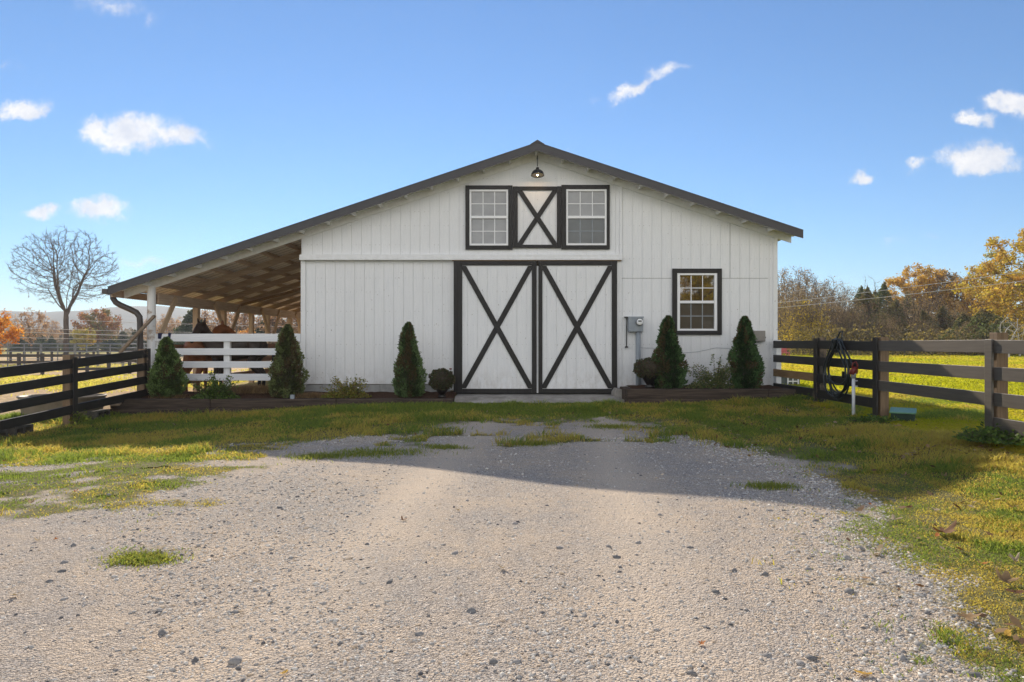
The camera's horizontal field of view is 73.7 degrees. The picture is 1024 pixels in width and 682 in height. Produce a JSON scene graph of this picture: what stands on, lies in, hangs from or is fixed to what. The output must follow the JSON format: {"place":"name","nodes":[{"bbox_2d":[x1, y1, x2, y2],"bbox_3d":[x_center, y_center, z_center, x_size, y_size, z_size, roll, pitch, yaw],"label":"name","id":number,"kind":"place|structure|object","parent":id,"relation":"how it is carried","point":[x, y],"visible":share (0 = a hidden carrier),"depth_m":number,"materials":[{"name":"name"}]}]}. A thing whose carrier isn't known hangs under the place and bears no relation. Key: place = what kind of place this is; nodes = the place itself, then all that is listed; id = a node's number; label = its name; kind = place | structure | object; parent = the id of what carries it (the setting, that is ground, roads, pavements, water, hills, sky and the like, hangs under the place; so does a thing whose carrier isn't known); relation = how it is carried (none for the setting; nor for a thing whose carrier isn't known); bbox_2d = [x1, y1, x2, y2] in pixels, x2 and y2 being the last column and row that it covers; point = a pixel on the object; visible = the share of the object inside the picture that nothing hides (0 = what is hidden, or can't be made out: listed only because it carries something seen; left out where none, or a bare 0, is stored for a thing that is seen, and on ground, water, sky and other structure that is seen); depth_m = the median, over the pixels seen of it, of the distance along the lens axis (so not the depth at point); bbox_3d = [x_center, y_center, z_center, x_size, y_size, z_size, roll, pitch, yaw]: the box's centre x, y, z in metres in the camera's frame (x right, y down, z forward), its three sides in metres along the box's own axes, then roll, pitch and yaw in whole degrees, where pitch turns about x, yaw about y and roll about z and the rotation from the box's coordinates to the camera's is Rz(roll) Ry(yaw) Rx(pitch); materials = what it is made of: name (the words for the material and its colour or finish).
{"place":"outdoors","nodes":[
{"label":"outdoors","id":0,"kind":"place"},
{"bbox_2d":[87,409,109,419],"bbox_3d":[-7.505,1.351,12.400,0.185,0.190,0.400,0,0,0],"label":"cinder block","id":1,"kind":"object","parent":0,"point":[93,414],"depth_m":12.24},
{"bbox_2d":[0,306,261,340],"bbox_3d":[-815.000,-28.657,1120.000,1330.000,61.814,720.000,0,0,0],"label":"hills","id":2,"kind":"structure","parent":0,"point":[129,319],"depth_m":1027.66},
{"bbox_2d":[0,360,264,426],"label":"paddock grass","id":3,"kind":"structure","parent":0,"point":[92,382],"depth_m":20.56,"materials":[{"name":"plant"}]},
{"bbox_2d":[0,347,1023,681],"bbox_3d":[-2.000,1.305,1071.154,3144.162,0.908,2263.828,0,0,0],"label":"ground","id":4,"kind":"structure","parent":0,"point":[5,398],"depth_m":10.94,"materials":[{"name":"plant"}]},
{"bbox_2d":[0,308,24,353],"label":"maple tree","id":5,"kind":"object","parent":4,"relation":"on","point":[5,322],"visible":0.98,"depth_m":42.30,"materials":[{"name":"orange plant"}]},
{"bbox_2d":[6,424,33,435],"bbox_3d":[-7.625,1.401,10.550,0.185,0.190,0.400,0,0,0],"label":"cinder block","id":6,"kind":"object","parent":4,"relation":"on","point":[23,429],"depth_m":10.53,"materials":[{"name":"concrete"}]},
{"bbox_2d":[7,343,40,365],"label":"corral panel","id":7,"kind":"object","parent":4,"relation":"on","point":[24,347],"visible":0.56,"depth_m":46.73,"materials":[{"name":"grey metal"}]},
{"bbox_2d":[8,307,49,352],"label":"autumn tree","id":8,"kind":"object","parent":4,"relation":"on","point":[32,324],"visible":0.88,"depth_m":95.87,"materials":[{"name":"brown plant"}]},
{"bbox_2d":[35,317,62,340],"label":"autumn tree","id":9,"kind":"object","parent":4,"relation":"on","point":[51,329],"visible":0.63,"depth_m":149.83,"materials":[{"name":"brown plant"}]},
{"bbox_2d":[42,335,60,349],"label":"cedar tree","id":10,"kind":"object","parent":4,"relation":"on","point":[50,340],"visible":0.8,"depth_m":120.46,"materials":[{"name":"green plant"}]},
{"bbox_2d":[41,343,74,359],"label":"corral panel","id":11,"kind":"object","parent":4,"relation":"on","point":[57,347],"visible":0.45,"depth_m":46.71,"materials":[{"name":"grey metal"}]},
{"bbox_2d":[16,394,106,417],"bbox_3d":[-8.361,1.210,12.700,1.483,0.400,0.865,0,0,0],"label":"stock tank","id":12,"kind":"object","parent":4,"relation":"on","point":[41,408],"visible":0.41,"depth_m":12.35,"materials":[{"name":"grey metal"}]},
{"bbox_2d":[7,224,119,353],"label":"bare tree","id":13,"kind":"object","parent":4,"relation":"on","point":[57,289],"visible":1,"depth_m":59.73,"materials":[{"name":"grey plant"}]},
{"bbox_2d":[0,353,136,375],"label":"paddock fence","id":14,"kind":"object","parent":4,"relation":"on","point":[40,355],"visible":0.37,"depth_m":34.56,"materials":[{"name":"wood"}]},
{"bbox_2d":[3,349,136,363],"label":"paddock fence","id":15,"kind":"object","parent":4,"relation":"on","point":[51,358],"visible":0.27,"depth_m":53.00,"materials":[{"name":"wood"}]},
{"bbox_2d":[0,348,150,430],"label":"board fence","id":16,"kind":"object","parent":4,"relation":"on","point":[69,379],"visible":0.77,"depth_m":11.59,"materials":[{"name":"wood"}]},
{"bbox_2d":[68,409,87,422],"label":"weed","id":17,"kind":"object","parent":4,"relation":"on","point":[77,417],"visible":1,"depth_m":11.49,"materials":[{"name":"green plant"}]},
{"bbox_2d":[70,327,97,352],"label":"autumn tree","id":18,"kind":"object","parent":4,"relation":"on","point":[84,338],"visible":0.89,"depth_m":97.61,"materials":[{"name":"yellow plant"}]},
{"bbox_2d":[70,305,121,342],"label":"autumn tree","id":19,"kind":"object","parent":4,"relation":"on","point":[95,324],"visible":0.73,"depth_m":111.25,"materials":[{"name":"brown plant"}]},
{"bbox_2d":[96,336,121,349],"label":"cedar tree","id":20,"kind":"object","parent":4,"relation":"on","point":[110,341],"visible":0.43,"depth_m":115.22,"materials":[{"name":"green plant"}]},
{"bbox_2d":[112,331,136,349],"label":"cedar tree","id":21,"kind":"object","parent":4,"relation":"on","point":[123,334],"visible":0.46,"depth_m":119.56,"materials":[{"name":"green plant"}]},
{"bbox_2d":[0,323,296,347],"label":"woods","id":22,"kind":"object","parent":4,"relation":"on","point":[129,332],"visible":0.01,"depth_m":174.67,"materials":[{"name":"brown plant"}]},
{"bbox_2d":[156,314,179,333],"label":"autumn tree","id":23,"kind":"object","parent":4,"relation":"on","point":[170,327],"visible":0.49,"depth_m":118.24,"materials":[{"name":"brown plant"}]},
{"bbox_2d":[172,309,202,355],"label":"cedar tree","id":24,"kind":"object","parent":4,"relation":"on","point":[185,327],"visible":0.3,"depth_m":83.08,"materials":[{"name":"green plant"}]},
{"bbox_2d":[183,321,236,391],"bbox_3d":[-7.066,0.355,15.856,0.641,1.714,1.979,0,0,6],"label":"horse","id":25,"kind":"object","parent":4,"relation":"on","point":[222,328],"visible":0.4,"depth_m":15.26},
{"bbox_2d":[189,309,233,330],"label":"autumn tree","id":26,"kind":"object","parent":4,"relation":"on","point":[211,323],"visible":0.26,"depth_m":83.04,"materials":[{"name":"brown plant"}]},
{"bbox_2d":[155,334,300,384],"bbox_3d":[-5.944,0.575,14.235,3.105,1.451,0.130,0,0,0],"label":"rail fence","id":27,"kind":"object","parent":4,"relation":"on","point":[227,351],"visible":0.48,"depth_m":14.17,"materials":[{"name":"white paint"}]},
{"bbox_2d":[190,318,274,386],"bbox_3d":[-6.208,0.339,15.324,1.789,1.706,0.689,0,0,-17],"label":"horse","id":28,"kind":"object","parent":4,"relation":"on","point":[201,328],"visible":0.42,"depth_m":15.16},
{"bbox_2d":[217,312,261,333],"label":"autumn tree","id":29,"kind":"object","parent":4,"relation":"on","point":[245,316],"visible":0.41,"depth_m":79.52,"materials":[{"name":"brown plant"}]},
{"bbox_2d":[258,316,297,332],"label":"autumn tree","id":30,"kind":"object","parent":4,"relation":"on","point":[273,323],"visible":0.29,"depth_m":79.11,"materials":[{"name":"brown plant"}]},
{"bbox_2d":[110,391,455,414],"bbox_3d":[-4.392,1.242,13.602,6.536,0.617,1.236,0,0,0],"label":"planting bed","id":31,"kind":"object","parent":4,"relation":"on","point":[245,402],"visible":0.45,"depth_m":13.00,"materials":[{"name":"brown soil"}]},
{"bbox_2d":[146,336,189,397],"bbox_3d":[-6.840,0.558,13.495,0.824,1.329,0.784,0,0,0],"label":"conifer","id":32,"kind":"object","parent":31,"relation":"on","point":[166,377],"visible":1,"depth_m":13.36,"materials":[{"name":"green plant"}]},
{"bbox_2d":[190,370,240,398],"bbox_3d":[-5.784,0.845,13.304,1.031,0.607,0.653,0,0,13],"label":"shrub","id":33,"kind":"object","parent":31,"relation":"on","point":[214,387],"visible":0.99,"depth_m":13.20,"materials":[{"name":"green plant"}]},
{"bbox_2d":[208,384,277,394],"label":"ornamental grass","id":34,"kind":"structure","parent":31,"relation":"on","point":[247,389],"depth_m":13.52,"materials":[{"name":"plant"}]},
{"bbox_2d":[267,324,309,397],"bbox_3d":[-4.475,0.440,13.530,0.756,1.585,0.794,0,0,42],"label":"conifer","id":35,"kind":"object","parent":31,"relation":"on","point":[287,378],"visible":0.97,"depth_m":13.35,"materials":[{"name":"green plant"}]},
{"bbox_2d":[295,391,329,397],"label":"ornamental grass","id":36,"kind":"structure","parent":31,"relation":"on","point":[310,395],"depth_m":13.36,"materials":[{"name":"plant"}]},
{"bbox_2d":[320,374,371,398],"bbox_3d":[-3.249,0.880,13.356,1.019,0.487,0.584,0,0,0],"label":"shrub","id":37,"kind":"object","parent":31,"relation":"on","point":[351,391],"visible":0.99,"depth_m":13.30,"materials":[{"name":"green plant"}]},
{"bbox_2d":[391,321,427,397],"bbox_3d":[-2.024,0.412,13.507,0.741,1.621,0.687,0,0,0],"label":"conifer","id":38,"kind":"object","parent":31,"relation":"on","point":[409,374],"visible":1,"depth_m":13.36,"materials":[{"name":"green plant"}]},
{"bbox_2d":[428,368,455,396],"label":"shrub","id":39,"kind":"object","parent":31,"relation":"on","point":[442,380],"visible":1,"depth_m":13.32,"materials":[{"name":"green plant"}]},
{"bbox_2d":[102,140,802,393],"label":"barn","id":40,"kind":"structure","parent":4,"relation":"on","point":[505,273],"depth_m":14.20,"materials":[{"name":"white paint"}]},
{"bbox_2d":[118,315,155,352],"bbox_3d":[-7.615,-0.144,13.875,0.700,0.786,0.169,0,0,-10],"label":"diagonal brace","id":41,"kind":"object","parent":40,"relation":"attached to","point":[137,333],"visible":0.91,"depth_m":13.81,"materials":[{"name":"wood"}]},
{"bbox_2d":[174,344,275,384],"bbox_3d":[-7.400,0.530,20.200,0.030,0.900,11.200,0,0,0],"label":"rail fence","id":42,"kind":"object","parent":40,"relation":"attached to","point":[267,358],"depth_m":19.24,"materials":[{"name":"wood"}]},
{"bbox_2d":[465,185,512,249],"bbox_3d":[-0.478,-2.564,14.202,0.978,1.331,0.096,0,0,0],"label":"window","id":43,"kind":"structure","parent":40,"relation":"in","point":[488,208],"depth_m":14.20,"materials":[{"name":"glass"}]},
{"bbox_2d":[454,261,536,393],"bbox_3d":[-0.348,-0.286,14.143,1.716,2.746,0.084,0,0,0],"label":"sliding door","id":44,"kind":"structure","parent":40,"relation":"in","point":[495,302],"depth_m":14.14,"materials":[{"name":"white paint"}]},
{"bbox_2d":[513,186,560,247],"bbox_3d":[0.518,-2.569,14.173,1.003,1.279,0.046,0,0,0],"label":"hay door","id":45,"kind":"structure","parent":40,"relation":"in","point":[536,209],"depth_m":14.18,"materials":[{"name":"white paint"}]},
{"bbox_2d":[538,261,616,393],"bbox_3d":[1.360,-0.286,14.148,1.628,2.746,0.074,0,0,0],"label":"sliding door","id":46,"kind":"structure","parent":40,"relation":"in","point":[577,300],"depth_m":14.14,"materials":[{"name":"white paint"}]},
{"bbox_2d":[561,185,609,248],"bbox_3d":[1.526,-2.572,14.202,1.004,1.336,0.096,0,0,0],"label":"window","id":47,"kind":"structure","parent":40,"relation":"in","point":[585,209],"depth_m":14.20,"materials":[{"name":"glass"}]},
{"bbox_2d":[628,316,643,385],"bbox_3d":[2.553,0.323,14.080,0.322,1.654,0.230,0,0,0],"label":"electric meter","id":48,"kind":"object","parent":40,"relation":"attached to","point":[635,323],"visible":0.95,"depth_m":14.06,"materials":[{"name":"grey metal"}]},
{"bbox_2d":[672,269,721,334],"bbox_3d":[3.840,-0.816,14.200,1.024,1.373,0.100,0,0,0],"label":"window","id":49,"kind":"structure","parent":40,"relation":"in","point":[696,293],"depth_m":14.20,"materials":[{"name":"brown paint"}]},
{"bbox_2d":[0,416,1023,681],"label":"gravel drive","id":50,"kind":"structure","parent":4,"relation":"on","point":[442,500],"depth_m":3.76,"materials":[{"name":"gravel"}]},
{"bbox_2d":[87,549,194,570],"bbox_3d":[-2.102,1.236,3.882,0.488,0.046,0.409,0,0,-42],"label":"grass tuft","id":51,"kind":"object","parent":50,"relation":"on","point":[133,558],"visible":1,"depth_m":3.87,"materials":[{"name":"plant"}]},
{"bbox_2d":[273,450,359,460],"bbox_3d":[-2.135,1.234,7.377,1.201,0.076,0.598,0,0,0],"label":"grass tuft","id":52,"kind":"object","parent":50,"relation":"on","point":[310,455],"visible":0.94,"depth_m":7.34,"materials":[{"name":"plant"}]},
{"bbox_2d":[277,443,465,461],"bbox_3d":[-1.531,1.226,7.494,2.051,0.091,1.090,0,0,0],"label":"grass tuft","id":53,"kind":"object","parent":50,"relation":"on","point":[380,452],"visible":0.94,"depth_m":7.49,"materials":[{"name":"plant"}]},
{"bbox_2d":[418,443,479,449],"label":"grass tuft","id":54,"kind":"object","parent":50,"relation":"on","point":[446,446],"visible":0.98,"depth_m":7.88,"materials":[{"name":"plant"}]},
{"bbox_2d":[503,439,567,447],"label":"grass tuft","id":55,"kind":"object","parent":50,"relation":"on","point":[543,442],"visible":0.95,"depth_m":8.21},
{"bbox_2d":[574,422,651,430],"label":"grass tuft","id":56,"kind":"object","parent":50,"relation":"on","point":[615,426],"visible":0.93,"depth_m":9.74,"materials":[{"name":"plant"}]},
{"bbox_2d":[730,480,819,492],"bbox_3d":[2.186,1.211,5.730,0.687,0.070,0.450,0,0,0],"label":"grass tuft","id":57,"kind":"object","parent":50,"relation":"on","point":[771,485],"visible":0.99,"depth_m":5.73,"materials":[{"name":"plant"}]},
{"bbox_2d":[933,520,956,532],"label":"fallen leaf","id":58,"kind":"object","parent":50,"relation":"on","point":[950,528],"visible":1,"depth_m":4.31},
{"bbox_2d":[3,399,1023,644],"bbox_3d":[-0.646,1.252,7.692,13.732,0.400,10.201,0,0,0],"label":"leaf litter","id":59,"kind":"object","parent":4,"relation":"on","point":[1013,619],"visible":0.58,"depth_m":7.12,"materials":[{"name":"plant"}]},
{"bbox_2d":[454,394,620,402],"bbox_3d":[0.495,1.171,13.675,3.250,0.147,1.250,0,0,0],"label":"concrete apron","id":60,"kind":"object","parent":4,"relation":"on","point":[525,398],"visible":0.73,"depth_m":13.53,"materials":[{"name":"concrete"}]},
{"bbox_2d":[620,385,800,403],"bbox_3d":[3.855,1.112,13.741,3.330,0.416,1.518,0,0,0],"label":"planting bed","id":61,"kind":"object","parent":4,"relation":"on","point":[636,394],"visible":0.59,"depth_m":12.99,"materials":[{"name":"brown soil"}]},
{"bbox_2d":[632,357,664,387],"bbox_3d":[2.736,0.616,13.546,0.692,0.608,0.719,0,0,0],"label":"shrub","id":62,"kind":"object","parent":61,"relation":"on","point":[646,369],"visible":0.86,"depth_m":13.39,"materials":[{"name":"green plant"}]},
{"bbox_2d":[651,315,688,388],"bbox_3d":[3.099,0.261,13.536,0.770,1.587,0.744,0,0,0],"label":"conifer","id":63,"kind":"object","parent":61,"relation":"on","point":[670,356],"visible":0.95,"depth_m":13.34,"materials":[{"name":"green plant"}]},
{"bbox_2d":[685,354,741,388],"bbox_3d":[4.042,0.601,13.544,1.236,0.701,0.658,0,0,0],"label":"rose bush","id":64,"kind":"object","parent":61,"relation":"on","point":[718,379],"visible":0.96,"depth_m":13.48,"materials":[{"name":"green plant"}]},
{"bbox_2d":[726,316,764,388],"bbox_3d":[4.614,0.265,13.516,0.732,1.579,0.772,0,0,0],"label":"conifer","id":65,"kind":"object","parent":61,"relation":"on","point":[744,352],"visible":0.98,"depth_m":13.35,"materials":[{"name":"green plant"}]},
{"bbox_2d":[778,320,798,354],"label":"yellow sapling","id":66,"kind":"object","parent":4,"relation":"on","point":[790,335],"visible":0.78,"depth_m":49.81,"materials":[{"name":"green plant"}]},
{"bbox_2d":[778,297,804,339],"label":"bare tree","id":67,"kind":"object","parent":4,"relation":"on","point":[791,320],"visible":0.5,"depth_m":53.75,"materials":[{"name":"brown plant"}]},
{"bbox_2d":[778,266,820,329],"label":"bare tree","id":68,"kind":"object","parent":4,"relation":"on","point":[790,285],"visible":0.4,"depth_m":65.35,"materials":[{"name":"brown plant"}]},
{"bbox_2d":[778,286,822,340],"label":"bare tree","id":69,"kind":"object","parent":4,"relation":"on","point":[792,297],"visible":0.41,"depth_m":57.78,"materials":[{"name":"brown plant"}]},
{"bbox_2d":[778,266,834,331],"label":"bare tree","id":70,"kind":"object","parent":4,"relation":"on","point":[815,287],"visible":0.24,"depth_m":71.57,"materials":[{"name":"brown plant"}]},
{"bbox_2d":[790,296,830,352],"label":"bare tree","id":71,"kind":"object","parent":4,"relation":"on","point":[811,323],"visible":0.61,"depth_m":55.88,"materials":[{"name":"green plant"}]},
{"bbox_2d":[790,291,834,350],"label":"bare tree","id":72,"kind":"object","parent":4,"relation":"on","point":[816,316],"visible":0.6,"depth_m":56.46,"materials":[{"name":"brown plant"}]},
{"bbox_2d":[803,285,847,338],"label":"bare tree","id":73,"kind":"object","parent":4,"relation":"on","point":[829,301],"visible":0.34,"depth_m":59.63,"materials":[{"name":"brown plant"}]},
{"bbox_2d":[810,279,862,331],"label":"bare tree","id":74,"kind":"object","parent":4,"relation":"on","point":[847,290],"visible":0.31,"depth_m":61.79,"materials":[{"name":"brown plant"}]},
{"bbox_2d":[823,296,865,350],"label":"bare tree","id":75,"kind":"object","parent":4,"relation":"on","point":[841,316],"visible":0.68,"depth_m":56.90,"materials":[{"name":"brown plant"}]},
{"bbox_2d":[849,361,857,414],"bbox_3d":[5.203,0.802,10.403,0.136,0.996,0.089,0,0,24],"label":"yard hydrant","id":76,"kind":"object","parent":4,"relation":"on","point":[853,371],"visible":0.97,"depth_m":10.38,"materials":[{"name":"grey metal"}]},
{"bbox_2d":[840,306,880,340],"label":"bare tree","id":77,"kind":"object","parent":4,"relation":"on","point":[861,326],"visible":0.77,"depth_m":54.88,"materials":[{"name":"brown plant"}]},
{"bbox_2d":[845,413,902,424],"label":"weed","id":78,"kind":"object","parent":4,"relation":"on","point":[874,418],"visible":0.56,"depth_m":9.57,"materials":[{"name":"green plant"}]},
{"bbox_2d":[842,285,906,337],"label":"cedar tree","id":79,"kind":"object","parent":4,"relation":"on","point":[874,305],"visible":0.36,"depth_m":61.78,"materials":[{"name":"green plant"}]},
{"bbox_2d":[870,281,892,327],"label":"cedar tree","id":80,"kind":"object","parent":4,"relation":"on","point":[883,294],"visible":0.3,"depth_m":67.74,"materials":[{"name":"green plant"}]},
{"bbox_2d":[872,312,904,340],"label":"bare tree","id":81,"kind":"object","parent":4,"relation":"on","point":[888,325],"visible":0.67,"depth_m":53.85,"materials":[{"name":"brown plant"}]},
{"bbox_2d":[870,296,917,338],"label":"cedar tree","id":82,"kind":"object","parent":4,"relation":"on","point":[891,309],"visible":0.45,"depth_m":59.65,"materials":[{"name":"green plant"}]},
{"bbox_2d":[773,333,1023,435],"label":"board fence","id":83,"kind":"object","parent":4,"relation":"on","point":[996,374],"visible":0.81,"depth_m":9.11,"materials":[{"name":"brown wood"}]},
{"bbox_2d":[823,331,851,400],"bbox_3d":[5.351,0.405,11.220,0.161,1.147,0.955,0,0,0],"label":"garden hose","id":84,"kind":"object","parent":83,"relation":"hanging from","point":[835,346],"visible":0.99,"depth_m":11.18,"materials":[{"name":"black rubber"}]},
{"bbox_2d":[778,321,1022,355],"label":"undergrowth","id":85,"kind":"object","parent":4,"relation":"on","point":[799,351],"visible":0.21,"depth_m":51.04,"materials":[{"name":"green plant"}]},
{"bbox_2d":[781,350,1023,453],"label":"lawn grass","id":86,"kind":"structure","parent":4,"relation":"on","point":[1016,361],"depth_m":17.23,"materials":[{"name":"plant"}]},
{"bbox_2d":[889,407,916,421],"bbox_3d":[5.595,1.139,9.766,0.330,0.339,0.414,0,0,32],"label":"valve box","id":87,"kind":"object","parent":4,"relation":"on","point":[906,414],"visible":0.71,"depth_m":9.64,"materials":[{"name":"plastic"}]},
{"bbox_2d":[892,288,937,338],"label":"bare tree","id":88,"kind":"object","parent":4,"relation":"on","point":[914,316],"visible":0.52,"depth_m":59.44,"materials":[{"name":"brown plant"}]},
{"bbox_2d":[877,262,955,316],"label":"oak tree","id":89,"kind":"object","parent":4,"relation":"on","point":[901,283],"visible":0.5,"depth_m":75.06,"materials":[{"name":"orange plant"}]},
{"bbox_2d":[909,317,938,354],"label":"bare tree","id":90,"kind":"object","parent":4,"relation":"on","point":[910,335],"visible":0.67,"depth_m":52.00,"materials":[{"name":"brown plant"}]},
{"bbox_2d":[913,309,943,339],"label":"cedar tree","id":91,"kind":"object","parent":4,"relation":"on","point":[922,314],"visible":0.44,"depth_m":57.71,"materials":[{"name":"green plant"}]},
{"bbox_2d":[917,293,960,332],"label":"bare tree","id":92,"kind":"object","parent":4,"relation":"on","point":[938,303],"visible":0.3,"depth_m":61.83,"materials":[{"name":"brown plant"}]},
{"bbox_2d":[930,305,955,337],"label":"cedar tree","id":93,"kind":"object","parent":4,"relation":"on","point":[944,318],"visible":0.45,"depth_m":59.87,"materials":[{"name":"green plant"}]},
{"bbox_2d":[914,268,982,325],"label":"oak tree","id":94,"kind":"object","parent":4,"relation":"on","point":[942,285],"visible":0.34,"depth_m":73.24,"materials":[{"name":"orange plant"}]},
{"bbox_2d":[936,298,972,327],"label":"bare tree","id":95,"kind":"object","parent":4,"relation":"on","point":[960,306],"visible":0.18,"depth_m":61.68,"materials":[{"name":"brown plant"}]},
{"bbox_2d":[952,321,981,354],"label":"bare tree","id":96,"kind":"object","parent":4,"relation":"on","point":[962,327],"visible":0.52,"depth_m":49.84,"materials":[{"name":"brown plant"}]},
{"bbox_2d":[934,311,1008,353],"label":"cedar tree","id":97,"kind":"object","parent":4,"relation":"on","point":[961,318],"visible":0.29,"depth_m":52.72,"materials":[{"name":"green plant"}]},
{"bbox_2d":[939,308,1023,354],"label":"cedar tree","id":98,"kind":"object","parent":4,"relation":"on","point":[981,316],"visible":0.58,"depth_m":49.38,"materials":[{"name":"green plant"}]},
{"bbox_2d":[941,274,1021,316],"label":"oak tree","id":99,"kind":"object","parent":4,"relation":"on","point":[946,296],"visible":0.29,"depth_m":70.22,"materials":[{"name":"orange plant"}]},
{"bbox_2d":[951,228,1023,329],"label":"oak tree","id":100,"kind":"object","parent":4,"relation":"on","point":[993,267],"visible":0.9,"depth_m":52.00,"materials":[{"name":"yellow plant"}]},
{"bbox_2d":[952,421,1023,445],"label":"weed","id":101,"kind":"object","parent":4,"relation":"on","point":[987,434],"visible":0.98,"depth_m":7.35,"materials":[{"name":"green plant"}]},
{"bbox_2d":[996,567,1019,582],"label":"fallen leaf","id":102,"kind":"object","parent":4,"relation":"on","point":[1005,576],"visible":1,"depth_m":3.45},
{"bbox_2d":[0,0,1023,329],"label":"sky","id":103,"kind":"structure","parent":0,"point":[890,133],"materials":[{"name":"blue"}]},
{"bbox_2d":[778,271,1023,302],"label":"power line","id":104,"kind":"object","parent":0,"point":[899,288],"visible":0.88,"depth_m":46.09,"materials":[{"name":"metal"}]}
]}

